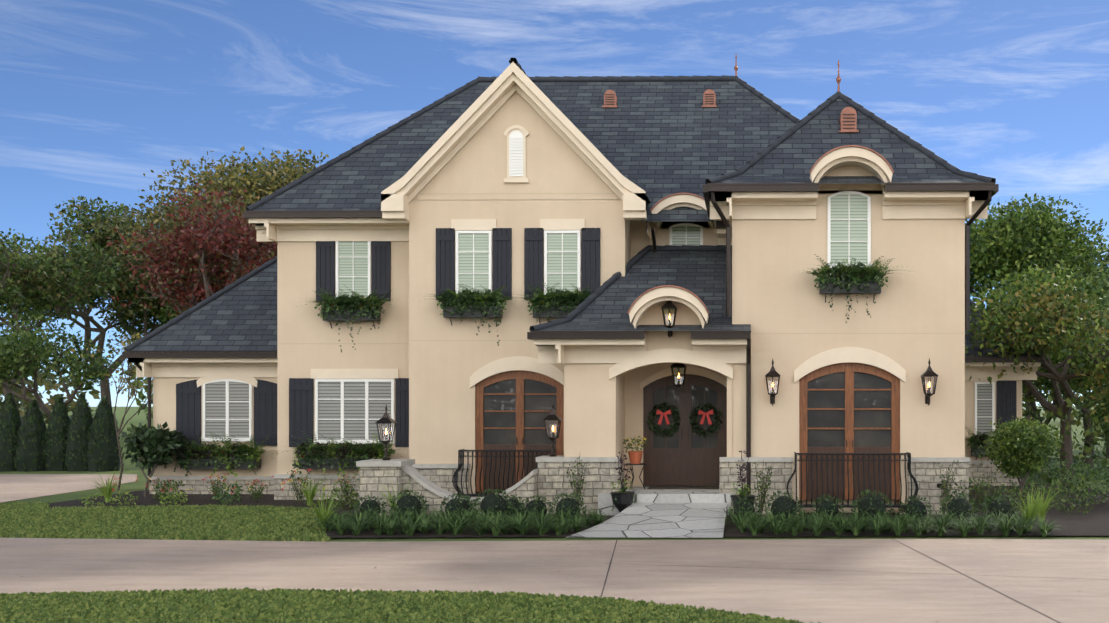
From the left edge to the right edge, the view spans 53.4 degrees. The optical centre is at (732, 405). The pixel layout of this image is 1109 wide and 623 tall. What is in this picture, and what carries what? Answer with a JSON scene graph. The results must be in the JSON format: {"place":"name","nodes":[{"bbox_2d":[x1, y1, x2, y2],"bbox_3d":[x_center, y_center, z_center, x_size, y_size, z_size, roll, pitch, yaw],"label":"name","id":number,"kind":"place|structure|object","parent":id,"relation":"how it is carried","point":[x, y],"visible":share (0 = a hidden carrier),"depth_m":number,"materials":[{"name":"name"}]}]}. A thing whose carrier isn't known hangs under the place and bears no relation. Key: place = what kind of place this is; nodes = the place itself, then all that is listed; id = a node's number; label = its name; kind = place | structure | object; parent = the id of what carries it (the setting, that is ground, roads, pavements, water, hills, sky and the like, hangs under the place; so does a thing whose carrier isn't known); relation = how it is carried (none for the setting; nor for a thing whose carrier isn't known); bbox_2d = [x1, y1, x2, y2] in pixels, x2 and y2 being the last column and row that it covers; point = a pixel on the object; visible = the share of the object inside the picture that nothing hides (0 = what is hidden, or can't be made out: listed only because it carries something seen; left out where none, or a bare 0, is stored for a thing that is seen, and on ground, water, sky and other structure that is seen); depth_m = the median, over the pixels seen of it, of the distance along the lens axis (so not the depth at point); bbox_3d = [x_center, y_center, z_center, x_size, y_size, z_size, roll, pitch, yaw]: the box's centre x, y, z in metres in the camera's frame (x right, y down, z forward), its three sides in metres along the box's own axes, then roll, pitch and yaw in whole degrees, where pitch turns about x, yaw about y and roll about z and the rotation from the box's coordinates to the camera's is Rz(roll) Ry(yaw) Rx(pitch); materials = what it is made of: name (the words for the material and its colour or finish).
{"place":"outdoors","nodes":[
{"label":"outdoors","id":0,"kind":"place"},
{"bbox_2d":[0,406,1108,541],"bbox_3d":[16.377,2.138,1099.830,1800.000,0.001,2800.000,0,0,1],"label":"lawn","id":1,"kind":"structure","parent":0,"point":[136,420],"depth_m":26.13,"materials":[{"name":"green plant"}]},
{"bbox_2d":[0,228,98,422],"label":"tree","id":2,"kind":"object","parent":1,"relation":"on","point":[12,288],"visible":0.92,"depth_m":47.83,"materials":[{"name":"green plant"}]},
{"bbox_2d":[0,306,121,417],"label":"tree","id":3,"kind":"object","parent":1,"relation":"on","point":[22,362],"visible":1,"depth_m":36.40,"materials":[{"name":"green plant"}]},
{"bbox_2d":[0,392,124,471],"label":"arborvitae hedge","id":4,"kind":"object","parent":1,"relation":"on","point":[81,439],"visible":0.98,"depth_m":34.83,"materials":[{"name":"green plant"}]},
{"bbox_2d":[0,233,200,409],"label":"tree","id":5,"kind":"object","parent":1,"relation":"on","point":[103,275],"visible":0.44,"depth_m":54.15,"materials":[{"name":"green plant"}]},
{"bbox_2d":[71,333,152,489],"bbox_3d":[-14.893,0.269,27.531,3.193,4.354,2.661,0,0,1],"label":"staked young tree","id":6,"kind":"object","parent":1,"relation":"on","point":[128,379],"visible":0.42,"depth_m":27.38,"materials":[{"name":"green plant"}]},
{"bbox_2d":[47,196,189,339],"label":"tree","id":7,"kind":"object","parent":1,"relation":"on","point":[95,234],"visible":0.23,"depth_m":67.45,"materials":[{"name":"green plant"}]},
{"bbox_2d":[116,422,190,496],"bbox_3d":[-13.500,1.410,25.291,1.663,2.070,1.626,0,0,-33],"label":"magnolia","id":8,"kind":"object","parent":1,"relation":"on","point":[153,444],"visible":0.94,"depth_m":24.94,"materials":[{"name":"green plant"}]},
{"bbox_2d":[0,501,339,541],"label":"lawn tufts","id":9,"kind":"object","parent":1,"relation":"on","point":[34,519],"visible":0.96,"depth_m":19.15,"materials":[{"name":"green plant"}]},
{"bbox_2d":[91,187,274,317],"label":"tall tree","id":10,"kind":"object","parent":1,"relation":"on","point":[158,217],"visible":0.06,"depth_m":49.32,"materials":[{"name":"dark red leaves"},{"name":"bark"}]},
{"bbox_2d":[103,181,276,318],"bbox_3d":[-18.930,-2.776,40.785,8.474,10.496,7.246,0,0,1],"label":"red maple tree","id":11,"kind":"object","parent":1,"relation":"on","point":[205,276],"visible":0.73,"depth_m":39.23,"materials":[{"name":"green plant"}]},
{"bbox_2d":[119,146,331,258],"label":"tree","id":12,"kind":"object","parent":1,"relation":"on","point":[262,181],"visible":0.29,"depth_m":58.84,"materials":[{"name":"green plant"}]},
{"bbox_2d":[49,490,614,537],"bbox_3d":[-8.291,2.108,21.880,12.800,0.001,9.400,0,0,1],"label":"mulch bed","id":13,"kind":"object","parent":1,"relation":"on","point":[206,499],"visible":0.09,"depth_m":22.91,"materials":[{"name":"brown soil"}]},
{"bbox_2d":[356,459,537,515],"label":"stone wall","id":14,"kind":"structure","parent":13,"relation":"on","point":[375,474],"depth_m":20.50,"materials":[{"name":"grey stone"}]},
{"bbox_2d":[375,405,396,459],"bbox_3d":[-6.653,0.518,20.750,0.329,1.080,0.329,0,0,1],"label":"pier lantern","id":15,"kind":"object","parent":14,"relation":"on","point":[385,418],"visible":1,"depth_m":20.71,"materials":[{"name":"brown metal"}]},
{"bbox_2d":[308,503,612,535],"bbox_3d":[-4.684,1.907,18.200,5.540,0.422,2.677,0,0,1],"label":"liriope bed","id":16,"kind":"object","parent":13,"relation":"on","point":[409,523],"visible":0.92,"depth_m":17.92,"materials":[{"name":"green plant"}]},
{"bbox_2d":[353,488,586,522],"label":"boxwood shrubs","id":17,"kind":"object","parent":13,"relation":"on","point":[495,501],"visible":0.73,"depth_m":19.31,"materials":[{"name":"green plant"}]},
{"bbox_2d":[79,456,997,515],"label":"shrubs and roses","id":18,"kind":"object","parent":13,"relation":"on","point":[762,489],"visible":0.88,"depth_m":20.61,"materials":[{"name":"green plant"}]},
{"bbox_2d":[0,587,819,622],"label":"lawn tufts","id":19,"kind":"object","parent":1,"relation":"on","point":[255,605],"visible":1,"depth_m":11.11,"materials":[{"name":"green plant"}]},
{"bbox_2d":[0,315,1100,424],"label":"distant tree line","id":20,"kind":"object","parent":1,"relation":"on","point":[48,384],"depth_m":125.93,"materials":[{"name":"green plant"}]},
{"bbox_2d":[0,474,1108,622],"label":"driveway","id":21,"kind":"structure","parent":1,"relation":"on","point":[956,580],"depth_m":13.88,"materials":[{"name":"beige concrete"}]},
{"bbox_2d":[21,537,1104,621],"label":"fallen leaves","id":22,"kind":"object","parent":21,"relation":"on","point":[558,571],"visible":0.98,"depth_m":13.47,"materials":[{"name":"brown plant"}]},
{"bbox_2d":[122,54,1042,514],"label":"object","id":23,"kind":"structure","parent":1,"relation":"on","point":[848,408],"depth_m":22.82,"materials":[{"name":"beige paint"}]},
{"bbox_2d":[174,432,271,485],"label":"window box","id":24,"kind":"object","parent":23,"relation":"attached to","point":[197,456],"depth_m":25.33,"materials":[{"name":"green"}]},
{"bbox_2d":[266,431,406,499],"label":"shrub","id":25,"kind":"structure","parent":23,"relation":"attached to","point":[347,454],"depth_m":23.78,"materials":[{"name":"green plant"}]},
{"bbox_2d":[296,286,394,351],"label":"window box","id":26,"kind":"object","parent":23,"relation":"attached to","point":[351,309],"depth_m":23.82,"materials":[{"name":"green"}]},
{"bbox_2d":[413,284,533,345],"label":"window box","id":27,"kind":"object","parent":23,"relation":"attached to","point":[466,303],"depth_m":22.68,"materials":[{"name":"green"}]},
{"bbox_2d":[452,449,554,496],"bbox_3d":[-4.739,1.420,22.630,2.273,0.975,0.591,0,0,1],"label":"railing","id":28,"kind":"object","parent":23,"relation":"attached to","point":[455,474],"visible":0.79,"depth_m":22.49,"materials":[{"name":"black metal"}]},
{"bbox_2d":[506,281,590,323],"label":"window box","id":29,"kind":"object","parent":23,"relation":"attached to","point":[557,303],"depth_m":22.64,"materials":[{"name":"green"}]},
{"bbox_2d":[543,402,561,456],"bbox_3d":[-3.522,0.467,21.177,0.329,1.080,0.329,0,0,1],"label":"pier lantern","id":30,"kind":"object","parent":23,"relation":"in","point":[552,416],"visible":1,"depth_m":21.13,"materials":[{"name":"brown metal"}]},
{"bbox_2d":[278,193,963,489],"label":"wall joints and clutter","id":31,"kind":"object","parent":23,"relation":"attached to","point":[701,487],"visible":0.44,"depth_m":22.34,"materials":[{"name":"beige paint"}]},
{"bbox_2d":[646,402,681,437],"bbox_3d":[-1.419,0.305,22.469,0.774,0.764,0.220,0,0,1],"label":"door wreath","id":32,"kind":"object","parent":23,"relation":"attached to","point":[668,431],"depth_m":22.45,"materials":[{"name":"green plant"}]},
{"bbox_2d":[661,301,677,337],"bbox_3d":[-1.208,-1.746,20.754,0.313,0.912,0.376,0,0,1],"label":"lantern","id":33,"kind":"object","parent":23,"relation":"attached to","point":[669,305],"depth_m":20.66,"materials":[{"name":"brown metal"}]},
{"bbox_2d":[670,363,685,391],"bbox_3d":[-1.073,-0.691,21.570,0.329,0.860,0.329,0,0,1],"label":"hanging lantern","id":34,"kind":"object","parent":23,"relation":"hanging from","point":[677,366],"visible":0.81,"depth_m":21.48,"materials":[{"name":"brown metal"}]},
{"bbox_2d":[689,402,722,437],"bbox_3d":[-0.552,0.316,22.464,0.745,0.766,0.226,0,0,1],"label":"door wreath","id":35,"kind":"object","parent":23,"relation":"attached to","point":[699,409],"depth_m":22.44,"materials":[{"name":"green plant"}]},
{"bbox_2d":[765,359,780,405],"bbox_3d":[0.776,-0.444,20.764,0.313,0.912,0.356,0,0,1],"label":"wall lantern","id":36,"kind":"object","parent":23,"relation":"attached to","point":[772,372],"depth_m":20.68,"materials":[{"name":"brown metal"}]},
{"bbox_2d":[789,254,913,322],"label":"window box","id":37,"kind":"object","parent":23,"relation":"attached to","point":[849,281],"depth_m":20.66,"materials":[{"name":"green"}]},
{"bbox_2d":[786,452,918,507],"bbox_3d":[2.295,1.427,20.623,2.510,1.038,0.591,0,0,1],"label":"railing","id":38,"kind":"object","parent":23,"relation":"attached to","point":[894,505],"visible":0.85,"depth_m":20.48,"materials":[{"name":"black metal"}]},
{"bbox_2d":[921,358,938,405],"bbox_3d":[3.777,-0.444,20.718,0.313,0.912,0.356,0,0,1],"label":"wall lantern","id":39,"kind":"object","parent":23,"relation":"attached to","point":[929,372],"depth_m":20.66,"materials":[{"name":"brown metal"}]},
{"bbox_2d":[966,426,1004,479],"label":"wing window box","id":40,"kind":"object","parent":23,"relation":"attached to","point":[976,442],"depth_m":28.06,"materials":[{"name":"green"}]},
{"bbox_2d":[88,453,1108,528],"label":"bed perennials and grasses","id":41,"kind":"object","parent":1,"relation":"on","point":[1040,509],"visible":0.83,"depth_m":21.85,"materials":[{"name":"green plant"}]},
{"bbox_2d":[568,486,730,537],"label":"stone walkway","id":42,"kind":"structure","parent":1,"relation":"on","point":[671,513],"depth_m":19.25,"materials":[{"name":"grey stone"}]},
{"bbox_2d":[604,451,636,512],"bbox_3d":[-2.062,1.503,20.234,0.622,1.271,0.662,0,0,35],"label":"urn planter","id":43,"kind":"object","parent":42,"relation":"on","point":[622,498],"visible":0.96,"depth_m":20.20,"materials":[{"name":"black"}]},
{"bbox_2d":[623,436,646,488],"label":"potted mums","id":44,"kind":"object","parent":42,"relation":"on","point":[635,457],"visible":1,"depth_m":21.65,"materials":[{"name":"brown ceramic"}]},
{"bbox_2d":[724,484,1108,536],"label":"mulch bed","id":45,"kind":"object","parent":1,"relation":"on","point":[1094,521],"visible":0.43,"depth_m":19.23,"materials":[{"name":"brown soil"}]},
{"bbox_2d":[730,450,758,510],"bbox_3d":[0.200,1.475,19.568,0.607,1.327,0.682,0,0,40],"label":"urn planter","id":46,"kind":"object","parent":45,"relation":"on","point":[741,491],"visible":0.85,"depth_m":19.52,"materials":[{"name":"green"}]},
{"bbox_2d":[727,489,1017,524],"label":"boxwood shrubs","id":47,"kind":"object","parent":45,"relation":"on","point":[872,503],"visible":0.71,"depth_m":19.09,"materials":[{"name":"green plant"}]},
{"bbox_2d":[713,506,1067,536],"bbox_3d":[2.568,1.908,18.100,6.064,0.422,2.453,0,0,1],"label":"liriope bed","id":48,"kind":"object","parent":45,"relation":"on","point":[1004,524],"visible":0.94,"depth_m":17.79,"materials":[{"name":"green plant"}]},
{"bbox_2d":[980,416,1063,508],"bbox_3d":[5.854,1.328,21.557,1.507,2.236,1.836,0,0,-33],"label":"holly tree","id":49,"kind":"object","parent":1,"relation":"on","point":[1020,448],"visible":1,"depth_m":21.30,"materials":[{"name":"green plant"}]},
{"bbox_2d":[966,356,1094,465],"bbox_3d":[10.497,-0.563,37.334,5.358,6.028,5.198,0,0,1],"label":"tree","id":50,"kind":"object","parent":1,"relation":"on","point":[1086,425],"depth_m":36.68,"materials":[{"name":"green plant"}]},
{"bbox_2d":[965,261,1108,483],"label":"tree","id":51,"kind":"object","parent":1,"relation":"on","point":[1047,318],"visible":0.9,"depth_m":27.61,"materials":[{"name":"green plant"}]},
{"bbox_2d":[965,193,1108,421],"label":"tall tree","id":52,"kind":"object","parent":1,"relation":"on","point":[1013,236],"visible":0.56,"depth_m":49.28,"materials":[{"name":"green plant"}]},
{"bbox_2d":[996,233,1108,306],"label":"tree","id":53,"kind":"object","parent":1,"relation":"on","point":[1102,263],"visible":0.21,"depth_m":47.56,"materials":[{"name":"green plant"}]},
{"bbox_2d":[997,247,1108,493],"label":"tree","id":54,"kind":"object","parent":1,"relation":"on","point":[1097,417],"visible":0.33,"depth_m":29.90,"materials":[{"name":"green plant"}]},
{"bbox_2d":[1023,341,1108,472],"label":"tree","id":55,"kind":"object","parent":1,"relation":"on","point":[1049,384],"visible":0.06,"depth_m":33.29,"materials":[{"name":"green plant"}]},
{"bbox_2d":[1072,291,1108,460],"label":"tree","id":56,"kind":"object","parent":1,"relation":"on","point":[1107,448],"visible":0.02,"depth_m":40.65,"materials":[{"name":"green plant"}]},
{"bbox_2d":[1080,379,1108,452],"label":"tree","id":57,"kind":"object","parent":1,"relation":"on","point":[1098,409],"visible":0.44,"depth_m":32.81,"materials":[{"name":"green plant"}]},
{"bbox_2d":[0,0,1108,406],"label":"sky","id":58,"kind":"structure","parent":0,"point":[96,96],"materials":[{"name":"blue"}]},
{"bbox_2d":[153,92,1021,513],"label":"house walls","id":59,"kind":"structure","parent":0,"point":[913,322],"depth_m":22.89,"materials":[{"name":"beige paint"}]},
{"bbox_2d":[131,81,1037,356],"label":"house roof tiles","id":60,"kind":"object","parent":59,"relation":"on","point":[657,141],"visible":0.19,"depth_m":25.09,"materials":[{"name":"grey tile"}]},
{"bbox_2d":[124,58,1038,356],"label":"house roof hip caps","id":61,"kind":"object","parent":60,"relation":"on","point":[744,168],"visible":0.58,"depth_m":24.16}
]}

